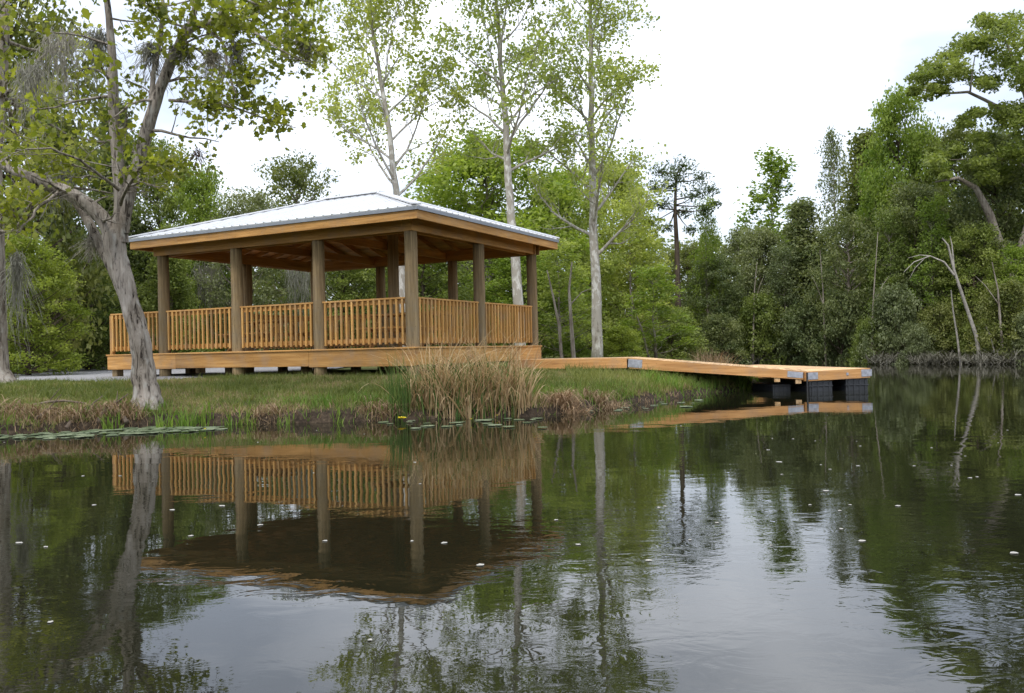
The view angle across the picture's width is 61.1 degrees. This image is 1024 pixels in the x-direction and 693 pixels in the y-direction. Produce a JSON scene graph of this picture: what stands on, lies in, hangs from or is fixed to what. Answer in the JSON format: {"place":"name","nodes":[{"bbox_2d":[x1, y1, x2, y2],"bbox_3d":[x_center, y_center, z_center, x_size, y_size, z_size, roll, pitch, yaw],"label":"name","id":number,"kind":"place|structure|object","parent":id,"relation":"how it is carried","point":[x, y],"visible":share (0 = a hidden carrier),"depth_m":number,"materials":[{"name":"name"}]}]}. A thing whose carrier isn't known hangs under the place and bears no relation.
{"place":"outdoors","nodes":[
{"label":"outdoors","id":0,"kind":"place"},
{"bbox_2d":[0,350,1001,434],"bbox_3d":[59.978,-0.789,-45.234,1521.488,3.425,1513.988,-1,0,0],"label":"ground","id":1,"kind":"structure","parent":0,"point":[312,415],"depth_m":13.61,"materials":[{"name":"plant"}]},
{"bbox_2d":[0,394,61,423],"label":"dead stalks","id":2,"kind":"object","parent":1,"relation":"on","point":[18,409],"visible":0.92,"depth_m":13.00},
{"bbox_2d":[5,230,95,374],"bbox_3d":[-13.369,-1.131,24.056,3.350,4.160,3.289,-1,0,-15],"label":"young tree","id":3,"kind":"object","parent":1,"relation":"on","point":[54,281],"visible":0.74,"depth_m":23.96,"materials":[{"name":"green plant"}]},
{"bbox_2d":[0,0,120,382],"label":"edge tree","id":4,"kind":"object","parent":1,"relation":"on","point":[6,58],"visible":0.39,"depth_m":17.43,"materials":[{"name":"green plant"}]},
{"bbox_2d":[0,249,47,369],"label":"hanging moss","id":5,"kind":"object","parent":4,"relation":"hanging from","point":[17,266],"visible":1,"depth_m":17.27,"materials":[{"name":"plant"}]},
{"bbox_2d":[3,57,69,167],"bbox_3d":[-8.645,-4.109,15.500,1.173,2.099,1.290,-1,0,0],"label":"hanging moss","id":6,"kind":"object","parent":4,"relation":"hanging from","point":[29,74],"visible":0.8,"depth_m":15.47,"materials":[{"name":"plant"}]},
{"bbox_2d":[2,0,123,372],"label":"dark tree","id":7,"kind":"object","parent":1,"relation":"on","point":[90,278],"visible":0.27,"depth_m":27.23,"materials":[{"name":"green plant"}]},
{"bbox_2d":[36,399,111,430],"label":"dead stalks","id":8,"kind":"object","parent":1,"relation":"on","point":[64,411],"visible":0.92,"depth_m":13.04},
{"bbox_2d":[25,112,126,368],"bbox_3d":[-17.213,-3.989,32.722,4.579,10.204,4.648,-1,0,0],"label":"cedar tree","id":9,"kind":"object","parent":1,"relation":"on","point":[70,222],"visible":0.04,"depth_m":32.57,"materials":[{"name":"green plant"}]},
{"bbox_2d":[34,252,138,369],"bbox_3d":[-14.628,-1.153,29.956,3.899,4.184,3.971,-1,0,-35],"label":"young tree","id":10,"kind":"object","parent":1,"relation":"on","point":[101,360],"visible":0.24,"depth_m":29.58,"materials":[{"name":"green plant"}]},
{"bbox_2d":[81,397,148,425],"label":"dead stalks","id":11,"kind":"object","parent":1,"relation":"on","point":[124,414],"visible":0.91,"depth_m":13.26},
{"bbox_2d":[82,98,156,352],"bbox_3d":[-16.933,-4.908,36.700,4.969,12.047,5.044,-1,0,2],"label":"cedar tree","id":12,"kind":"object","parent":1,"relation":"on","point":[94,194],"visible":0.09,"depth_m":36.58,"materials":[{"name":"green plant"}]},
{"bbox_2d":[102,127,208,352],"bbox_3d":[-14.932,-4.102,36.958,5.071,10.301,5.165,-1,0,-37],"label":"broadleaf tree","id":13,"kind":"object","parent":1,"relation":"on","point":[167,206],"visible":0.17,"depth_m":36.24,"materials":[{"name":"green plant"}]},
{"bbox_2d":[0,0,335,408],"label":"leaning tree","id":14,"kind":"object","parent":1,"relation":"on","point":[113,238],"visible":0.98,"depth_m":13.53,"materials":[{"name":"green plant"}]},
{"bbox_2d":[18,157,90,232],"bbox_3d":[-7.566,-2.499,14.383,1.298,1.332,1.006,-1,0,-27],"label":"hanging moss","id":15,"kind":"object","parent":14,"relation":"hanging from","point":[58,177],"visible":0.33,"depth_m":14.36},
{"bbox_2d":[23,25,88,136],"bbox_3d":[-7.508,-4.427,14.438,1.254,1.782,1.196,-1,0,0],"label":"hanging moss","id":16,"kind":"object","parent":14,"relation":"hanging from","point":[65,43],"visible":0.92,"depth_m":14.40,"materials":[{"name":"plant"}]},
{"bbox_2d":[65,234,103,268],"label":"hanging moss","id":17,"kind":"object","parent":14,"relation":"hanging from","point":[89,243],"visible":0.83,"depth_m":14.31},
{"bbox_2d":[51,26,127,97],"bbox_3d":[-6.737,-4.545,14.018,1.137,1.267,0.975,-1,0,29],"label":"hanging moss","id":18,"kind":"object","parent":14,"relation":"hanging from","point":[100,35],"visible":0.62,"depth_m":13.96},
{"bbox_2d":[122,39,176,94],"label":"hanging moss","id":19,"kind":"object","parent":14,"relation":"hanging from","point":[149,55],"visible":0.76,"depth_m":13.87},
{"bbox_2d":[154,43,212,85],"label":"hanging moss","id":20,"kind":"object","parent":14,"relation":"hanging from","point":[184,61],"visible":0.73,"depth_m":13.79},
{"bbox_2d":[187,48,228,93],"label":"hanging moss","id":21,"kind":"object","parent":14,"relation":"hanging from","point":[216,57],"visible":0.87,"depth_m":13.58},
{"bbox_2d":[210,36,263,102],"bbox_3d":[-4.266,-4.279,13.555,1.059,1.131,0.826,-1,0,30],"label":"hanging moss","id":22,"kind":"object","parent":14,"relation":"hanging from","point":[232,61],"visible":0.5,"depth_m":13.47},
{"bbox_2d":[14,367,341,380],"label":"gravel lot","id":23,"kind":"structure","parent":1,"relation":"on","point":[93,374],"depth_m":23.45,"materials":[{"name":"gravel"}]},
{"bbox_2d":[137,222,221,352],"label":"cedar tree","id":24,"kind":"object","parent":1,"relation":"on","point":[179,278],"visible":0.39,"depth_m":29.79,"materials":[{"name":"green plant"}]},
{"bbox_2d":[172,402,202,426],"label":"iris plant","id":25,"kind":"object","parent":1,"relation":"on","point":[181,422],"visible":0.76,"depth_m":13.14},
{"bbox_2d":[148,161,238,352],"bbox_3d":[-12.508,-3.251,34.893,3.814,8.465,3.915,-2,0,43],"label":"broadleaf tree","id":26,"kind":"object","parent":1,"relation":"on","point":[201,198],"visible":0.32,"depth_m":34.58,"materials":[{"name":"green plant"}]},
{"bbox_2d":[188,186,308,350],"bbox_3d":[-10.413,-2.690,33.909,4.910,7.254,4.626,-1,0,-41],"label":"oak tree","id":27,"kind":"object","parent":1,"relation":"on","point":[257,201],"visible":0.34,"depth_m":33.53,"materials":[{"name":"green plant"}]},
{"bbox_2d":[184,261,229,333],"bbox_3d":[-11.550,-1.569,33.304,1.586,3.376,1.983,-1,0,0],"label":"hanging moss","id":28,"kind":"object","parent":27,"relation":"hanging from","point":[200,271],"visible":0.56,"depth_m":33.20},
{"bbox_2d":[279,270,332,323],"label":"hanging moss","id":29,"kind":"object","parent":27,"relation":"hanging from","point":[303,280],"visible":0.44,"depth_m":33.17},
{"bbox_2d":[243,402,291,424],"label":"dead stalks","id":30,"kind":"object","parent":1,"relation":"on","point":[273,407],"visible":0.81,"depth_m":13.54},
{"bbox_2d":[238,148,361,348],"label":"oak tree","id":31,"kind":"object","parent":1,"relation":"on","point":[298,176],"visible":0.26,"depth_m":45.11,"materials":[{"name":"green plant"}]},
{"bbox_2d":[106,190,559,376],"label":"pavilion","id":32,"kind":"structure","parent":1,"relation":"on","point":[379,230],"depth_m":19.51,"materials":[{"name":"brown wood"}]},
{"bbox_2d":[218,320,309,351],"bbox_3d":[-6.222,-0.248,21.888,1.840,0.779,1.603,-1,0,32],"label":"picnic table","id":33,"kind":"object","parent":32,"relation":"on","point":[264,349],"visible":0.41,"depth_m":21.68,"materials":[{"name":"brown wood"}]},
{"bbox_2d":[355,312,462,347],"bbox_3d":[-2.273,-0.346,19.410,1.840,0.779,1.603,-1,0,25],"label":"picnic table","id":34,"kind":"object","parent":32,"relation":"on","point":[371,345],"visible":0.29,"depth_m":19.29,"materials":[{"name":"brown wood"}]},
{"bbox_2d":[278,268,387,349],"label":"broadleaf tree","id":35,"kind":"object","parent":1,"relation":"on","point":[341,285],"visible":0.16,"depth_m":35.16,"materials":[{"name":"green plant"}]},
{"bbox_2d":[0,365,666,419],"bbox_3d":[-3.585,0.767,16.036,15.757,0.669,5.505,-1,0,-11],"label":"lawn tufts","id":36,"kind":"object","parent":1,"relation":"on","point":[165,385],"visible":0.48,"depth_m":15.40,"materials":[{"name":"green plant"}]},
{"bbox_2d":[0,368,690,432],"bbox_3d":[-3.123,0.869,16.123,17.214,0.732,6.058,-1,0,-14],"label":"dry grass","id":37,"kind":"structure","parent":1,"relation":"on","point":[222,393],"depth_m":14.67,"materials":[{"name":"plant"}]},
{"bbox_2d":[4,379,740,432],"bbox_3d":[-1.844,1.044,14.342,19.549,0.704,3.331,-1,0,-31],"label":"bank thatch","id":38,"kind":"object","parent":1,"relation":"on","point":[354,407],"visible":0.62,"depth_m":13.62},
{"bbox_2d":[0,374,762,433],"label":"bank weeds","id":39,"kind":"object","parent":1,"relation":"on","point":[327,396],"visible":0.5,"depth_m":13.97,"materials":[{"name":"plant"}]},
{"bbox_2d":[295,0,473,367],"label":"sycamore tree","id":40,"kind":"object","parent":1,"relation":"on","point":[369,9],"visible":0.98,"depth_m":27.03,"materials":[{"name":"green plant"}]},
{"bbox_2d":[353,395,416,420],"bbox_3d":[-2.028,1.026,13.730,1.249,0.486,1.091,-1,0,39],"label":"dead reed mound","id":41,"kind":"object","parent":1,"relation":"on","point":[380,407],"visible":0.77,"depth_m":13.63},
{"bbox_2d":[376,348,418,419],"bbox_3d":[-1.810,0.633,13.798,0.675,1.264,0.670,-1,0,38],"label":"reed clump","id":42,"kind":"object","parent":1,"relation":"on","point":[403,393],"visible":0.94,"depth_m":13.68,"materials":[{"name":"plant"}]},
{"bbox_2d":[355,260,488,347],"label":"broadleaf tree","id":43,"kind":"object","parent":1,"relation":"on","point":[437,277],"visible":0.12,"depth_m":34.73,"materials":[{"name":"green plant"}]},
{"bbox_2d":[340,322,568,418],"bbox_3d":[-0.585,0.401,13.843,3.505,1.676,3.294,-1,0,-43],"label":"reed clump","id":44,"kind":"object","parent":1,"relation":"on","point":[484,387],"visible":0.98,"depth_m":13.70,"materials":[{"name":"plant"}]},
{"bbox_2d":[367,126,609,345],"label":"broad dome tree","id":45,"kind":"object","parent":1,"relation":"on","point":[491,178],"visible":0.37,"depth_m":41.32,"materials":[{"name":"green plant"}]},
{"bbox_2d":[409,0,613,345],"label":"sycamore tree","id":46,"kind":"object","parent":1,"relation":"on","point":[482,82],"visible":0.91,"depth_m":27.94,"materials":[{"name":"green plant"}]},
{"bbox_2d":[460,251,577,358],"bbox_3d":[0.394,-1.946,37.913,5.387,5.431,5.487,-1,0,-20],"label":"broadleaf tree","id":47,"kind":"object","parent":1,"relation":"on","point":[504,265],"visible":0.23,"depth_m":37.28,"materials":[{"name":"green plant"}]},
{"bbox_2d":[23,225,1014,354],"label":"woods","id":48,"kind":"object","parent":1,"relation":"on","point":[669,250],"visible":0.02,"depth_m":68.66,"materials":[{"name":"green plant"}]},
{"bbox_2d":[547,270,562,357],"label":"bare tree","id":49,"kind":"object","parent":1,"relation":"on","point":[559,334],"visible":0.86,"depth_m":33.46,"materials":[{"name":"grey plant"}]},
{"bbox_2d":[532,387,598,414],"bbox_3d":[0.869,1.034,14.382,1.280,0.712,1.133,-1,0,-36],"label":"dead reed mound","id":50,"kind":"object","parent":1,"relation":"on","point":[569,398],"visible":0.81,"depth_m":14.26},
{"bbox_2d":[503,357,631,373],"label":"walkway","id":51,"kind":"structure","parent":1,"relation":"on","point":[601,362],"depth_m":20.40,"materials":[{"name":"brown wood"}]},
{"bbox_2d":[522,238,614,357],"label":"light tree","id":52,"kind":"object","parent":1,"relation":"on","point":[561,279],"visible":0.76,"depth_m":35.65,"materials":[{"name":"green plant"}]},
{"bbox_2d":[555,339,590,357],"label":"bush","id":53,"kind":"object","parent":1,"relation":"on","point":[581,353],"visible":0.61,"depth_m":35.65,"materials":[{"name":"green plant"}]},
{"bbox_2d":[517,161,634,357],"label":"light tree","id":54,"kind":"object","parent":1,"relation":"on","point":[610,264],"visible":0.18,"depth_m":45.42,"materials":[{"name":"green plant"}]},
{"bbox_2d":[568,262,591,357],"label":"bare tree","id":55,"kind":"object","parent":1,"relation":"on","point":[573,353],"visible":0.83,"depth_m":32.95,"materials":[{"name":"grey plant"}]},
{"bbox_2d":[513,0,674,357],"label":"sycamore tree","id":56,"kind":"object","parent":1,"relation":"on","point":[626,82],"visible":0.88,"depth_m":29.79,"materials":[{"name":"green plant"}]},
{"bbox_2d":[570,386,640,409],"bbox_3d":[1.541,1.034,15.174,1.527,0.701,1.140,-1,0,0],"label":"dead reed mound","id":57,"kind":"object","parent":1,"relation":"on","point":[609,406],"visible":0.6,"depth_m":15.03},
{"bbox_2d":[566,158,676,356],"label":"light tree","id":58,"kind":"object","parent":1,"relation":"on","point":[614,196],"visible":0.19,"depth_m":49.92,"materials":[{"name":"green plant"}]},
{"bbox_2d":[603,325,647,356],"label":"bush","id":59,"kind":"object","parent":1,"relation":"on","point":[615,333],"visible":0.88,"depth_m":35.74,"materials":[{"name":"green plant"}]},
{"bbox_2d":[591,194,678,356],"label":"light tree","id":60,"kind":"object","parent":1,"relation":"on","point":[635,250],"visible":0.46,"depth_m":46.61,"materials":[{"name":"green plant"}]},
{"bbox_2d":[615,262,703,357],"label":"light tree","id":61,"kind":"object","parent":1,"relation":"on","point":[661,268],"visible":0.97,"depth_m":40.72,"materials":[{"name":"green plant"}]},
{"bbox_2d":[562,361,756,402],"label":"tall grass","id":62,"kind":"structure","parent":1,"relation":"on","point":[626,375],"depth_m":18.40,"materials":[{"name":"plant"}]},
{"bbox_2d":[636,367,685,394],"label":"shore grass clump","id":63,"kind":"object","parent":1,"relation":"on","point":[676,384],"visible":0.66,"depth_m":18.16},
{"bbox_2d":[636,305,708,358],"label":"bush","id":64,"kind":"object","parent":1,"relation":"on","point":[677,353],"visible":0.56,"depth_m":45.57,"materials":[{"name":"green plant"}]},
{"bbox_2d":[642,153,722,348],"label":"pine tree","id":65,"kind":"object","parent":1,"relation":"on","point":[676,178],"visible":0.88,"depth_m":51.89,"materials":[{"name":"green plant"}]},
{"bbox_2d":[648,240,724,356],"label":"broadleaf tree","id":66,"kind":"object","parent":1,"relation":"on","point":[685,263],"visible":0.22,"depth_m":59.50,"materials":[{"name":"green plant"}]},
{"bbox_2d":[684,194,731,344],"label":"light tree","id":67,"kind":"object","parent":1,"relation":"on","point":[708,230],"visible":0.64,"depth_m":52.78,"materials":[{"name":"green plant"}]},
{"bbox_2d":[682,348,741,363],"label":"reed tuft","id":68,"kind":"object","parent":1,"relation":"on","point":[697,358],"visible":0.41,"depth_m":24.83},
{"bbox_2d":[681,252,759,362],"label":"shore tree","id":69,"kind":"object","parent":1,"relation":"on","point":[732,306],"visible":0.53,"depth_m":52.19,"materials":[{"name":"green plant"}]},
{"bbox_2d":[692,311,753,363],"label":"bush","id":70,"kind":"object","parent":1,"relation":"on","point":[714,323],"visible":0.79,"depth_m":49.57,"materials":[{"name":"green plant"}]},
{"bbox_2d":[709,224,764,348],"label":"thin tree","id":71,"kind":"object","parent":1,"relation":"on","point":[729,249],"visible":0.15,"depth_m":56.83,"materials":[{"name":"green plant"}]},
{"bbox_2d":[716,222,800,358],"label":"shore tree","id":72,"kind":"object","parent":1,"relation":"on","point":[761,241],"visible":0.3,"depth_m":54.38,"materials":[{"name":"green plant"}]},
{"bbox_2d":[727,289,798,363],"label":"bush","id":73,"kind":"object","parent":1,"relation":"on","point":[761,302],"visible":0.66,"depth_m":50.46,"materials":[{"name":"green plant"}]},
{"bbox_2d":[729,142,824,297],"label":"poplar tree","id":74,"kind":"object","parent":1,"relation":"on","point":[775,170],"visible":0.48,"depth_m":57.55,"materials":[{"name":"green plant"}]},
{"bbox_2d":[756,242,809,362],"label":"light tree","id":75,"kind":"object","parent":1,"relation":"on","point":[782,257],"visible":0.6,"depth_m":50.72,"materials":[{"name":"green plant"}]},
{"bbox_2d":[763,195,843,360],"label":"shore tree","id":76,"kind":"object","parent":1,"relation":"on","point":[797,232],"visible":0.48,"depth_m":51.41,"materials":[{"name":"green plant"}]},
{"bbox_2d":[768,297,840,362],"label":"bush","id":77,"kind":"object","parent":1,"relation":"on","point":[802,343],"visible":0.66,"depth_m":48.57,"materials":[{"name":"green plant"}]},
{"bbox_2d":[814,125,856,299],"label":"thin tree","id":78,"kind":"object","parent":1,"relation":"on","point":[831,153],"visible":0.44,"depth_m":58.04,"materials":[{"name":"green plant"}]},
{"bbox_2d":[806,286,867,363],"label":"bush","id":79,"kind":"object","parent":1,"relation":"on","point":[845,312],"visible":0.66,"depth_m":46.28,"materials":[{"name":"green plant"}]},
{"bbox_2d":[798,208,888,351],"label":"shore tree","id":80,"kind":"object","parent":1,"relation":"on","point":[836,237],"visible":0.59,"depth_m":47.67,"materials":[{"name":"green plant"}]},
{"bbox_2d":[820,123,886,349],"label":"shore tree","id":81,"kind":"object","parent":1,"relation":"on","point":[852,199],"visible":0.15,"depth_m":52.72,"materials":[{"name":"green plant"}]},
{"bbox_2d":[845,316,888,363],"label":"bush","id":82,"kind":"object","parent":1,"relation":"on","point":[864,325],"visible":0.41,"depth_m":43.28,"materials":[{"name":"green plant"}]},
{"bbox_2d":[854,349,925,364],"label":"bare brush","id":83,"kind":"object","parent":1,"relation":"on","point":[880,359],"visible":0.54,"depth_m":41.16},
{"bbox_2d":[855,204,925,346],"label":"light tree","id":84,"kind":"object","parent":1,"relation":"on","point":[889,217],"visible":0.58,"depth_m":44.28,"materials":[{"name":"green plant"}]},
{"bbox_2d":[852,280,931,363],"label":"bush","id":85,"kind":"object","parent":1,"relation":"on","point":[887,301],"visible":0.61,"depth_m":42.22,"materials":[{"name":"green plant"}]},
{"bbox_2d":[848,79,958,347],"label":"bright tree","id":86,"kind":"object","parent":1,"relation":"on","point":[889,116],"visible":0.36,"depth_m":47.45,"materials":[{"name":"green plant"}]},
{"bbox_2d":[861,118,957,283],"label":"shore tree","id":87,"kind":"object","parent":1,"relation":"on","point":[930,179],"visible":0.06,"depth_m":48.10,"materials":[{"name":"green plant"}]},
{"bbox_2d":[857,177,973,349],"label":"shore tree","id":88,"kind":"object","parent":1,"relation":"on","point":[913,192],"visible":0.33,"depth_m":44.40,"materials":[{"name":"green plant"}]},
{"bbox_2d":[892,319,941,364],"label":"bush","id":89,"kind":"object","parent":1,"relation":"on","point":[914,340],"visible":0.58,"depth_m":40.53,"materials":[{"name":"green plant"}]},
{"bbox_2d":[899,348,969,364],"bbox_3d":[19.443,0.457,39.852,3.874,0.800,3.296,-1,0,0],"label":"bare brush","id":90,"kind":"object","parent":1,"relation":"on","point":[925,359],"visible":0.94,"depth_m":39.50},
{"bbox_2d":[901,191,969,341],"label":"light tree","id":91,"kind":"object","parent":1,"relation":"on","point":[932,205],"visible":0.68,"depth_m":42.74,"materials":[{"name":"plant"}]},
{"bbox_2d":[904,237,980,363],"bbox_3d":[19.035,-1.653,38.206,3.452,6.428,0.190,-1,0,0],"label":"dead snag","id":92,"kind":"object","parent":1,"relation":"on","point":[954,273],"visible":0.92,"depth_m":38.18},
{"bbox_2d":[916,299,973,361],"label":"bush","id":93,"kind":"object","parent":1,"relation":"on","point":[940,331],"visible":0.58,"depth_m":41.01,"materials":[{"name":"green plant"}]},
{"bbox_2d":[903,9,1023,350],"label":"layered tree","id":94,"kind":"object","parent":1,"relation":"on","point":[1003,115],"visible":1,"depth_m":41.29,"materials":[{"name":"green plant"}]},
{"bbox_2d":[910,117,1023,314],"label":"shore tree","id":95,"kind":"object","parent":1,"relation":"on","point":[956,134],"visible":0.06,"depth_m":51.26,"materials":[{"name":"green plant"}]},
{"bbox_2d":[924,220,1013,353],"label":"shore tree","id":96,"kind":"object","parent":1,"relation":"on","point":[979,257],"visible":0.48,"depth_m":41.64,"materials":[{"name":"green plant"}]},
{"bbox_2d":[948,322,990,360],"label":"bush","id":97,"kind":"object","parent":1,"relation":"on","point":[961,343],"visible":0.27,"depth_m":40.38,"materials":[{"name":"green plant"}]},
{"bbox_2d":[943,128,1023,330],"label":"shore tree","id":98,"kind":"object","parent":1,"relation":"on","point":[969,207],"visible":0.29,"depth_m":43.34,"materials":[{"name":"green plant"}]},
{"bbox_2d":[953,122,1023,278],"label":"shore tree","id":99,"kind":"object","parent":1,"relation":"on","point":[1000,132],"visible":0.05,"depth_m":52.27,"materials":[{"name":"green plant"}]},
{"bbox_2d":[957,345,1023,364],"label":"bare brush","id":100,"kind":"object","parent":1,"relation":"on","point":[981,360],"visible":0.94,"depth_m":36.94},
{"bbox_2d":[963,276,1023,359],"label":"bush","id":101,"kind":"object","parent":1,"relation":"on","point":[1009,309],"visible":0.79,"depth_m":38.10,"materials":[{"name":"green plant"}]},
{"bbox_2d":[977,243,1023,344],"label":"shore tree","id":102,"kind":"object","parent":1,"relation":"on","point":[1013,252],"visible":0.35,"depth_m":39.97,"materials":[{"name":"green plant"}]},
{"bbox_2d":[995,127,1023,303],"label":"shore tree","id":103,"kind":"object","parent":1,"relation":"on","point":[1017,210],"visible":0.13,"depth_m":44.50,"materials":[{"name":"green plant"}]},
{"bbox_2d":[998,310,1023,364],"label":"bush","id":104,"kind":"object","parent":1,"relation":"on","point":[1021,331],"visible":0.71,"depth_m":37.29,"materials":[{"name":"green plant"}]},
{"bbox_2d":[0,361,1023,692],"bbox_3d":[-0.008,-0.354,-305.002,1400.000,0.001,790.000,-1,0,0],"label":"water","id":105,"kind":"structure","parent":0,"point":[310,557],"depth_m":4.56,"materials":[{"name":"green liquid"}]},
{"bbox_2d":[752,365,871,391],"bbox_3d":[6.560,1.066,22.096,2.102,1.087,6.135,-1,0,-7],"label":"floating dock","id":106,"kind":"object","parent":105,"relation":"on","point":[817,378],"visible":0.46,"depth_m":19.25,"materials":[{"name":"brown wood"}]},
{"bbox_2d":[628,357,806,383],"bbox_3d":[4.835,0.537,20.481,3.939,0.641,1.936,-1,0,15],"label":"gangway","id":107,"kind":"object","parent":106,"relation":"on","point":[776,374],"visible":0.99,"depth_m":19.63,"materials":[{"name":"brown wood"}]},
{"bbox_2d":[3,0,1023,352],"label":"sky","id":108,"kind":"structure","parent":0,"point":[738,77],"materials":[{"name":"white"}]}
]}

